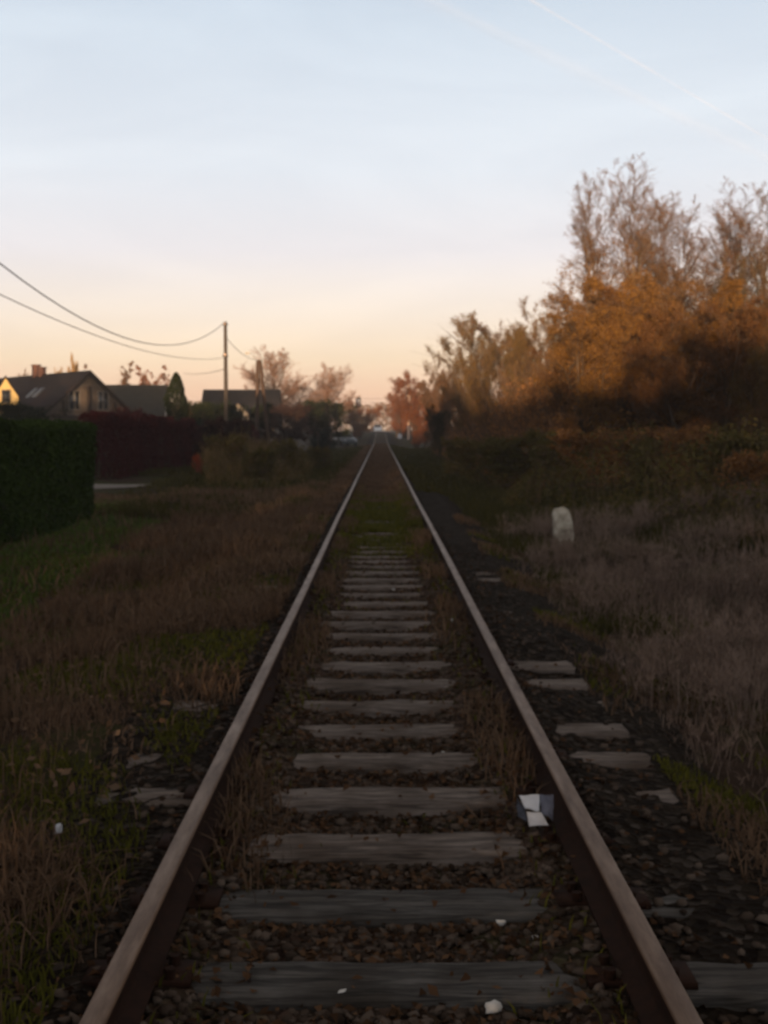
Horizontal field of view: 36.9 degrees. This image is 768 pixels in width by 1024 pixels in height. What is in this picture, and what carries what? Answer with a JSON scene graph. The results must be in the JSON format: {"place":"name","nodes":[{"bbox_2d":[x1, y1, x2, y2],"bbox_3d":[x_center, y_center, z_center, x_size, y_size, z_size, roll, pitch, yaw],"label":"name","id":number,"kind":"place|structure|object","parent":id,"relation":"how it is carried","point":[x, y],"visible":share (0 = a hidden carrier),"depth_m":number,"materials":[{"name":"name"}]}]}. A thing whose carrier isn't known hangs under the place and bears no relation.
{"place":"outdoors","nodes":[
{"label":"outdoors","id":0,"kind":"place"},
{"bbox_2d":[0,497,180,649],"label":"green grass","id":1,"kind":"structure","parent":0,"point":[80,528],"depth_m":16.89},
{"bbox_2d":[94,484,150,488],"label":"path","id":2,"kind":"structure","parent":0,"point":[98,486],"depth_m":36.27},
{"bbox_2d":[0,479,330,934],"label":"dry grass","id":3,"kind":"structure","parent":0,"point":[180,533],"depth_m":12.10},
{"bbox_2d":[0,430,767,831],"bbox_3d":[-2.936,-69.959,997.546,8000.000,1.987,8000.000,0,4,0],"label":"ground","id":4,"kind":"structure","parent":0,"point":[72,746],"depth_m":7.19,"materials":[{"name":"soil"}]},
{"bbox_2d":[0,375,19,404],"bbox_3d":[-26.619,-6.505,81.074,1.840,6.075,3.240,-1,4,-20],"label":"house","id":5,"kind":"structure","parent":4,"relation":"on","point":[8,392],"depth_m":79.55,"materials":[{"name":"yellow paint"}]},
{"bbox_2d":[1,389,10,402],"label":"window","id":6,"kind":"structure","parent":5,"relation":"in","point":[5,393],"depth_m":79.53,"materials":[{"name":"glass"}]},
{"bbox_2d":[0,399,69,443],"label":"garden bush","id":7,"kind":"object","parent":4,"relation":"on","point":[14,410],"visible":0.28,"depth_m":63.32,"materials":[{"name":"green plant"}]},
{"bbox_2d":[0,417,97,547],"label":"clipped hedge","id":8,"kind":"object","parent":4,"relation":"on","point":[52,463],"visible":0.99,"depth_m":20.12,"materials":[{"name":"green plant"}]},
{"bbox_2d":[0,364,131,452],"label":"house","id":9,"kind":"structure","parent":4,"relation":"on","point":[77,393],"depth_m":90.04,"materials":[{"name":"paint"}]},
{"bbox_2d":[68,390,80,409],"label":"window","id":10,"kind":"structure","parent":9,"relation":"in","point":[74,395],"depth_m":88.77,"materials":[{"name":"glass"}]},
{"bbox_2d":[97,391,108,409],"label":"window","id":11,"kind":"structure","parent":9,"relation":"in","point":[102,396],"depth_m":90.30,"materials":[{"name":"glass"}]},
{"bbox_2d":[54,352,78,372],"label":"golden tree","id":12,"kind":"object","parent":4,"relation":"on","point":[74,367],"visible":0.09,"depth_m":149.00,"materials":[{"name":"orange plant"}]},
{"bbox_2d":[83,361,133,384],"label":"lanky tree","id":13,"kind":"object","parent":4,"relation":"on","point":[124,381],"visible":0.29,"depth_m":133.77,"materials":[{"name":"brown plant"}]},
{"bbox_2d":[98,406,146,462],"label":"burgundy shrub","id":14,"kind":"object","parent":4,"relation":"on","point":[124,411],"visible":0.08,"depth_m":55.44,"materials":[{"name":"red plant"}]},
{"bbox_2d":[77,410,196,478],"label":"burgundy hedge","id":15,"kind":"object","parent":4,"relation":"on","point":[141,454],"visible":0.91,"depth_m":45.17,"materials":[{"name":"red plant"}]},
{"bbox_2d":[106,385,167,417],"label":"house","id":16,"kind":"structure","parent":4,"relation":"on","point":[148,399],"depth_m":116.20,"materials":[{"name":"paint"}]},
{"bbox_2d":[135,365,170,384],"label":"lanky tree","id":17,"kind":"object","parent":4,"relation":"on","point":[144,380],"visible":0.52,"depth_m":126.21,"materials":[{"name":"brown plant"}]},
{"bbox_2d":[163,372,188,448],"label":"columnar conifer","id":18,"kind":"object","parent":4,"relation":"on","point":[176,395],"visible":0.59,"depth_m":59.41,"materials":[{"name":"green plant"}]},
{"bbox_2d":[191,454,203,473],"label":"scarlet shrub","id":19,"kind":"object","parent":4,"relation":"on","point":[196,460],"visible":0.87,"depth_m":43.91,"materials":[{"name":"red plant"}]},
{"bbox_2d":[184,399,236,451],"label":"garden bush","id":20,"kind":"object","parent":4,"relation":"on","point":[196,410],"visible":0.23,"depth_m":69.30,"materials":[{"name":"green plant"}]},
{"bbox_2d":[173,424,259,462],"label":"burgundy hedge","id":21,"kind":"object","parent":4,"relation":"on","point":[198,441],"visible":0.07,"depth_m":56.92,"materials":[{"name":"red plant"}]},
{"bbox_2d":[189,416,253,459],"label":"garden bush","id":22,"kind":"object","parent":4,"relation":"on","point":[210,427],"visible":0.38,"depth_m":54.48,"materials":[{"name":"green plant"}]},
{"bbox_2d":[191,432,251,469],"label":"weedy shrub","id":23,"kind":"object","parent":4,"relation":"on","point":[237,443],"visible":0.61,"depth_m":41.77,"materials":[{"name":"green plant"}]},
{"bbox_2d":[222,322,228,432],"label":"utility pole","id":24,"kind":"object","parent":4,"relation":"on","point":[225,324],"visible":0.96,"depth_m":59.56,"materials":[{"name":"wood"}]},
{"bbox_2d":[0,263,224,345],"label":"power wire","id":25,"kind":"object","parent":24,"relation":"attached to","point":[88,321],"visible":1,"depth_m":33.13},
{"bbox_2d":[198,400,274,435],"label":"garden bush","id":26,"kind":"object","parent":4,"relation":"on","point":[236,415],"visible":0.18,"depth_m":79.12,"materials":[{"name":"green plant"}]},
{"bbox_2d":[201,389,282,444],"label":"house","id":27,"kind":"structure","parent":4,"relation":"on","point":[245,398],"depth_m":106.51,"materials":[{"name":"paint"}]},
{"bbox_2d":[245,352,270,445],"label":"two legged pole","id":28,"kind":"object","parent":4,"relation":"on","point":[259,366],"visible":0.62,"depth_m":75.55,"materials":[{"name":"brown wood"}]},
{"bbox_2d":[194,421,322,489],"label":"tall weeds","id":29,"kind":"object","parent":4,"relation":"on","point":[214,470],"visible":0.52,"depth_m":38.69,"materials":[{"name":"green plant"}]},
{"bbox_2d":[240,445,284,483],"bbox_3d":[-3.650,-1.406,37.835,1.864,1.582,1.405,2,5,30],"label":"weedy shrub","id":30,"kind":"object","parent":4,"relation":"on","point":[267,459],"visible":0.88,"depth_m":37.72,"materials":[{"name":"green plant"}]},
{"bbox_2d":[252,419,283,446],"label":"garden bush","id":31,"kind":"object","parent":4,"relation":"on","point":[271,424],"visible":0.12,"depth_m":85.78,"materials":[{"name":"green plant"}]},
{"bbox_2d":[232,344,309,405],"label":"bare tree","id":32,"kind":"object","parent":4,"relation":"on","point":[272,368],"visible":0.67,"depth_m":138.37,"materials":[{"name":"brown plant"}]},
{"bbox_2d":[253,401,314,443],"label":"garden bush","id":33,"kind":"object","parent":4,"relation":"on","point":[299,418],"visible":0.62,"depth_m":93.92,"materials":[{"name":"green plant"}]},
{"bbox_2d":[265,437,306,473],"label":"weedy shrub","id":34,"kind":"object","parent":4,"relation":"on","point":[290,447],"visible":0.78,"depth_m":45.79,"materials":[{"name":"green plant"}]},
{"bbox_2d":[280,439,307,450],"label":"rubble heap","id":35,"kind":"object","parent":4,"relation":"on","point":[300,442],"visible":0.2,"depth_m":91.59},
{"bbox_2d":[281,378,331,433],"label":"bare tree","id":36,"kind":"object","parent":4,"relation":"on","point":[299,401],"visible":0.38,"depth_m":145.14,"materials":[{"name":"brown plant"}]},
{"bbox_2d":[173,401,456,431],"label":"woodland","id":37,"kind":"object","parent":4,"relation":"on","point":[386,420],"visible":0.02,"depth_m":422.43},
{"bbox_2d":[289,361,360,439],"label":"bare tree","id":38,"kind":"object","parent":4,"relation":"on","point":[333,382],"visible":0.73,"depth_m":148.17,"materials":[{"name":"brown plant"}]},
{"bbox_2d":[302,396,358,448],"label":"garden bush","id":39,"kind":"object","parent":4,"relation":"on","point":[319,422],"visible":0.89,"depth_m":99.24,"materials":[{"name":"green plant"}]},
{"bbox_2d":[333,433,356,445],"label":"parked car","id":40,"kind":"object","parent":4,"relation":"on","point":[349,439],"visible":0.67,"depth_m":126.14,"materials":[{"name":"grey paint"}]},
{"bbox_2d":[343,398,383,438],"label":"red tree","id":41,"kind":"object","parent":4,"relation":"on","point":[354,419],"visible":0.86,"depth_m":158.95,"materials":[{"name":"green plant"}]},
{"bbox_2d":[0,432,767,1023],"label":"ballast","id":42,"kind":"structure","parent":4,"relation":"on","point":[734,894],"depth_m":5.05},
{"bbox_2d":[79,431,376,1023],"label":"rail","id":43,"kind":"object","parent":42,"relation":"on","point":[124,991],"visible":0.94,"depth_m":4.08,"materials":[{"name":"metal"}]},
{"bbox_2d":[240,616,460,631],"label":"sleeper","id":44,"kind":"object","parent":42,"relation":"on","point":[387,626],"visible":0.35,"depth_m":9.77,"materials":[{"name":"grey wood"}]},
{"bbox_2d":[260,580,463,592],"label":"sleeper","id":45,"kind":"object","parent":42,"relation":"on","point":[382,588],"visible":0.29,"depth_m":12.11,"materials":[{"name":"grey wood"}]},
{"bbox_2d":[317,552,406,559],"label":"sleeper","id":46,"kind":"object","parent":42,"relation":"on","point":[372,557],"visible":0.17,"depth_m":15.01,"materials":[{"name":"grey wood"}]},
{"bbox_2d":[315,557,408,563],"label":"sleeper","id":47,"kind":"object","parent":42,"relation":"on","point":[377,561],"visible":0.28,"depth_m":14.49,"materials":[{"name":"grey wood"}]},
{"bbox_2d":[245,628,489,643],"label":"sleeper","id":48,"kind":"object","parent":42,"relation":"on","point":[385,637],"visible":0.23,"depth_m":9.21,"materials":[{"name":"grey wood"}]},
{"bbox_2d":[1,524,759,1023],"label":"fallen leaves","id":49,"kind":"object","parent":42,"relation":"on","point":[311,954],"visible":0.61,"depth_m":4.44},
{"bbox_2d":[293,588,468,598],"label":"sleeper","id":50,"kind":"object","parent":42,"relation":"on","point":[382,595],"visible":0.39,"depth_m":11.54,"materials":[{"name":"grey wood"}]},
{"bbox_2d":[319,547,445,554],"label":"sleeper","id":51,"kind":"object","parent":42,"relation":"on","point":[373,552],"visible":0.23,"depth_m":15.56,"materials":[{"name":"grey wood"}]},
{"bbox_2d":[312,562,453,569],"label":"sleeper","id":52,"kind":"object","parent":42,"relation":"on","point":[396,567],"visible":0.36,"depth_m":13.85,"materials":[{"name":"grey wood"}]},
{"bbox_2d":[267,574,499,584],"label":"sleeper","id":53,"kind":"object","parent":42,"relation":"on","point":[386,581],"visible":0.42,"depth_m":12.68,"materials":[{"name":"grey wood"}]},
{"bbox_2d":[293,596,473,608],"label":"sleeper","id":54,"kind":"object","parent":42,"relation":"on","point":[376,604],"visible":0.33,"depth_m":10.96,"materials":[{"name":"grey wood"}]},
{"bbox_2d":[0,549,767,1023],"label":"ballast stones","id":55,"kind":"object","parent":42,"relation":"on","point":[386,945],"visible":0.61,"depth_m":4.37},
{"bbox_2d":[484,999,502,1013],"bbox_3d":[0.310,1.424,3.314,0.053,0.036,0.052,-3,5,-38],"label":"stone chip","id":56,"kind":"object","parent":55,"relation":"on","point":[494,1006],"visible":1,"depth_m":3.30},
{"bbox_2d":[516,794,553,826],"bbox_3d":[0.637,1.226,4.809,0.151,0.108,0.276,0,4,0],"label":"crushed carton","id":57,"kind":"object","parent":55,"relation":"on","point":[532,802],"visible":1,"depth_m":4.75,"materials":[{"name":"white cardboard"}]},
{"bbox_2d":[270,642,498,656],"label":"sleeper","id":58,"kind":"object","parent":42,"relation":"on","point":[386,651],"visible":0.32,"depth_m":8.66,"materials":[{"name":"grey wood"}]},
{"bbox_2d":[154,823,615,867],"bbox_3d":[0.000,1.379,4.633,2.619,0.201,0.269,0,3,-1],"label":"sleeper","id":59,"kind":"object","parent":42,"relation":"on","point":[446,848],"visible":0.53,"depth_m":4.57,"materials":[{"name":"grey wood"}]},
{"bbox_2d":[95,780,678,817],"bbox_3d":[0.009,1.330,5.208,2.620,0.201,0.281,0,4,0],"label":"sleeper","id":60,"kind":"object","parent":42,"relation":"on","point":[386,802],"visible":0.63,"depth_m":5.15,"materials":[{"name":"grey wood"}]},
{"bbox_2d":[171,694,603,717],"bbox_3d":[0.036,1.211,6.962,2.619,0.201,0.269,0,4,0],"label":"sleeper","id":61,"kind":"object","parent":42,"relation":"on","point":[396,707],"visible":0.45,"depth_m":6.90,"materials":[{"name":"grey wood"}]},
{"bbox_2d":[189,672,588,695],"bbox_3d":[0.014,1.165,7.542,2.626,0.201,0.266,0,5,0],"label":"sleeper","id":62,"kind":"object","parent":42,"relation":"on","point":[363,687],"visible":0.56,"depth_m":7.47,"materials":[{"name":"grey wood"}]},
{"bbox_2d":[126,745,653,773],"bbox_3d":[0.025,1.289,5.802,2.634,0.201,0.269,0,4,0],"label":"sleeper","id":63,"kind":"object","parent":42,"relation":"on","point":[427,762],"visible":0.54,"depth_m":5.74,"materials":[{"name":"grey wood"}]},
{"bbox_2d":[286,606,511,619],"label":"sleeper","id":64,"kind":"object","parent":42,"relation":"on","point":[388,614],"visible":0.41,"depth_m":10.36,"materials":[{"name":"grey wood"}]},
{"bbox_2d":[308,567,494,576],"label":"sleeper","id":65,"kind":"object","parent":42,"relation":"on","point":[379,573],"visible":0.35,"depth_m":13.27,"materials":[{"name":"grey wood"}]},
{"bbox_2d":[128,880,694,927],"bbox_3d":[0.023,1.419,4.055,2.626,0.201,0.266,0,4,0],"label":"sleeper","id":66,"kind":"object","parent":42,"relation":"on","point":[359,908],"visible":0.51,"depth_m":4.01,"materials":[{"name":"grey wood"}]},
{"bbox_2d":[263,655,575,675],"bbox_3d":[0.025,1.127,8.123,2.619,0.201,0.269,0,4,-1],"label":"sleeper","id":67,"kind":"object","parent":42,"relation":"on","point":[544,667],"visible":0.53,"depth_m":8.06,"materials":[{"name":"grey wood"}]},
{"bbox_2d":[81,952,767,1012],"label":"sleeper","id":68,"kind":"object","parent":42,"relation":"on","point":[308,985],"visible":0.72,"depth_m":3.42,"materials":[{"name":"grey wood"}]},
{"bbox_2d":[385,432,702,1023],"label":"rail","id":69,"kind":"object","parent":68,"relation":"on","point":[655,991],"visible":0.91,"depth_m":4.08,"materials":[{"name":"metal"}]},
{"bbox_2d":[227,717,629,740],"bbox_3d":[0.041,1.252,6.382,2.611,0.201,0.269,0,5,0],"label":"sleeper","id":70,"kind":"object","parent":42,"relation":"on","point":[586,730],"visible":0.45,"depth_m":6.34,"materials":[{"name":"grey wood"}]},
{"bbox_2d":[0,443,767,1023],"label":"withered grass","id":71,"kind":"structure","parent":4,"relation":"on","point":[382,473],"depth_m":6.71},
{"bbox_2d":[0,482,767,1023],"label":"moss","id":72,"kind":"object","parent":4,"relation":"on","point":[396,514],"visible":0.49,"depth_m":6.33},
{"bbox_2d":[22,444,767,642],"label":"olive grass","id":73,"kind":"structure","parent":4,"relation":"on","point":[418,465],"depth_m":23.07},
{"bbox_2d":[384,389,413,437],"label":"red tree","id":74,"kind":"object","parent":4,"relation":"on","point":[399,425],"visible":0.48,"depth_m":163.61,"materials":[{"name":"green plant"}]},
{"bbox_2d":[396,419,410,437],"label":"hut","id":75,"kind":"object","parent":4,"relation":"on","point":[397,433],"visible":0.09,"depth_m":168.60,"materials":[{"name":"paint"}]},
{"bbox_2d":[388,370,451,447],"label":"red tree","id":76,"kind":"object","parent":4,"relation":"on","point":[418,423],"visible":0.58,"depth_m":116.86,"materials":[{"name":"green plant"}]},
{"bbox_2d":[422,400,455,457],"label":"dark bush","id":77,"kind":"object","parent":4,"relation":"on","point":[437,432],"visible":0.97,"depth_m":71.47,"materials":[{"name":"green plant"}]},
{"bbox_2d":[416,372,464,448],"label":"twiggy tree","id":78,"kind":"object","parent":4,"relation":"on","point":[425,390],"visible":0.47,"depth_m":99.37,"materials":[{"name":"brown plant"}]},
{"bbox_2d":[422,357,479,447],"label":"twiggy tree","id":79,"kind":"object","parent":4,"relation":"on","point":[442,384],"visible":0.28,"depth_m":83.34,"materials":[{"name":"brown plant"}]},
{"bbox_2d":[409,332,501,440],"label":"twiggy tree","id":80,"kind":"object","parent":4,"relation":"on","point":[456,400],"visible":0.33,"depth_m":67.88,"materials":[{"name":"brown plant"}]},
{"bbox_2d":[427,434,524,486],"bbox_3d":[2.639,-1.394,35.978,3.880,2.086,2.924,1,4,8],"label":"bank shrub","id":81,"kind":"object","parent":4,"relation":"on","point":[458,444],"visible":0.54,"depth_m":36.24,"materials":[{"name":"green plant"}]},
{"bbox_2d":[436,295,550,437],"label":"twiggy tree","id":82,"kind":"object","parent":4,"relation":"on","point":[463,332],"visible":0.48,"depth_m":55.86,"materials":[{"name":"brown plant"}]},
{"bbox_2d":[472,312,557,417],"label":"twiggy tree","id":83,"kind":"object","parent":4,"relation":"on","point":[486,330],"visible":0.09,"depth_m":62.43,"materials":[{"name":"brown plant"}]},
{"bbox_2d":[483,428,573,488],"bbox_3d":[5.141,-1.390,33.421,2.954,2.107,3.920,-3,5,-40],"label":"bank shrub","id":84,"kind":"object","parent":4,"relation":"on","point":[516,441],"visible":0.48,"depth_m":33.77,"materials":[{"name":"green plant"}]},
{"bbox_2d":[496,318,573,429],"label":"twiggy tree","id":85,"kind":"object","parent":4,"relation":"on","point":[521,350],"visible":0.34,"depth_m":51.51,"materials":[{"name":"brown plant"}]},
{"bbox_2d":[522,345,603,433],"bbox_3d":[6.714,-3.541,40.147,2.596,4.678,5.203,3,5,39],"label":"orange tree","id":86,"kind":"object","parent":4,"relation":"on","point":[534,352],"visible":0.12,"depth_m":39.34,"materials":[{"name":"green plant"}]},
{"bbox_2d":[552,507,573,545],"bbox_3d":[2.869,0.334,18.565,0.380,0.836,0.168,-5,1,-8],"label":"marker stone","id":87,"kind":"object","parent":4,"relation":"on","point":[561,516],"visible":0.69,"depth_m":18.50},
{"bbox_2d":[522,430,614,491],"bbox_3d":[5.002,-1.298,31.741,2.488,1.901,3.302,0,4,3],"label":"bank shrub","id":88,"kind":"object","parent":4,"relation":"on","point":[549,449],"visible":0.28,"depth_m":30.76,"materials":[{"name":"green plant"}]},
{"bbox_2d":[524,168,653,401],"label":"tall tree","id":89,"kind":"object","parent":4,"relation":"on","point":[587,259],"visible":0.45,"depth_m":42.16,"materials":[{"name":"brown plant"}]},
{"bbox_2d":[423,324,767,489],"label":"undergrowth","id":90,"kind":"object","parent":4,"relation":"on","point":[523,424],"visible":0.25,"depth_m":40.93,"materials":[{"name":"brown plant"}]},
{"bbox_2d":[530,261,671,434],"bbox_3d":[6.959,-4.176,35.925,4.715,6.515,6.735,0,4,5],"label":"orange tree","id":91,"kind":"object","parent":4,"relation":"on","point":[570,329],"visible":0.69,"depth_m":34.89,"materials":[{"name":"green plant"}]},
{"bbox_2d":[443,409,767,531],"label":"brambles","id":92,"kind":"object","parent":4,"relation":"on","point":[673,465],"visible":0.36,"depth_m":23.97,"materials":[{"name":"green plant"}]},
{"bbox_2d":[476,477,767,863],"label":"dry weeds","id":93,"kind":"object","parent":4,"relation":"on","point":[735,659],"visible":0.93,"depth_m":11.81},
{"bbox_2d":[567,151,689,422],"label":"tall tree","id":94,"kind":"object","parent":4,"relation":"on","point":[637,259],"visible":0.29,"depth_m":40.17,"materials":[{"name":"brown plant"}]},
{"bbox_2d":[551,262,767,451],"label":"orange tree","id":95,"kind":"object","parent":4,"relation":"on","point":[730,288],"visible":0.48,"depth_m":35.23,"materials":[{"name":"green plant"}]},
{"bbox_2d":[617,185,719,360],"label":"tall tree","id":96,"kind":"object","parent":4,"relation":"on","point":[650,210],"visible":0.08,"depth_m":45.40,"materials":[{"name":"brown plant"}]},
{"bbox_2d":[572,275,767,434],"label":"orange tree","id":97,"kind":"object","parent":4,"relation":"on","point":[752,322],"visible":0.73,"depth_m":34.49,"materials":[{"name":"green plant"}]},
{"bbox_2d":[627,423,733,485],"bbox_3d":[6.406,-1.176,26.369,3.166,1.701,2.385,3,5,40],"label":"bank shrub","id":98,"kind":"object","parent":4,"relation":"on","point":[680,436],"visible":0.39,"depth_m":25.63,"materials":[{"name":"green plant"}]},
{"bbox_2d":[633,194,735,417],"bbox_3d":[10.097,-5.880,38.583,4.154,9.322,4.680,2,5,28],"label":"tall tree","id":99,"kind":"object","parent":4,"relation":"on","point":[677,276],"visible":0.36,"depth_m":38.27,"materials":[{"name":"brown plant"}]},
{"bbox_2d":[682,175,764,422],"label":"tall tree","id":100,"kind":"object","parent":4,"relation":"on","point":[724,229],"visible":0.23,"depth_m":40.40,"materials":[{"name":"brown plant"}]},
{"bbox_2d":[682,206,767,428],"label":"tall tree","id":101,"kind":"object","parent":4,"relation":"on","point":[740,251],"visible":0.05,"depth_m":43.07,"materials":[{"name":"brown plant"}]},
{"bbox_2d":[683,182,767,435],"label":"tall tree","id":102,"kind":"object","parent":4,"relation":"on","point":[761,268],"visible":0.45,"depth_m":37.52,"materials":[{"name":"twig"},{"name":"rust leaves"},{"name":"bark"}]},
{"bbox_2d":[685,430,767,487],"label":"bank shrub","id":103,"kind":"object","parent":4,"relation":"on","point":[738,440],"visible":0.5,"depth_m":23.90,"materials":[{"name":"green plant"}]},
{"bbox_2d":[713,449,767,504],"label":"bank shrub","id":104,"kind":"object","parent":4,"relation":"on","point":[742,464],"visible":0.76,"depth_m":21.03,"materials":[{"name":"brown plant"}]},
{"bbox_2d":[0,0,767,429],"label":"sky","id":105,"kind":"structure","parent":0,"point":[334,183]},
{"bbox_3d":[-9.017,-3.375,14.771,0.260,8.200,0.200,0,4,0],"label":"utility pole","id":106,"kind":"object","parent":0,"visible":0},
{"bbox_2d":[0,294,224,358],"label":"power wire","id":107,"kind":"object","parent":106,"relation":"hanging from","point":[86,331],"visible":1,"depth_m":33.01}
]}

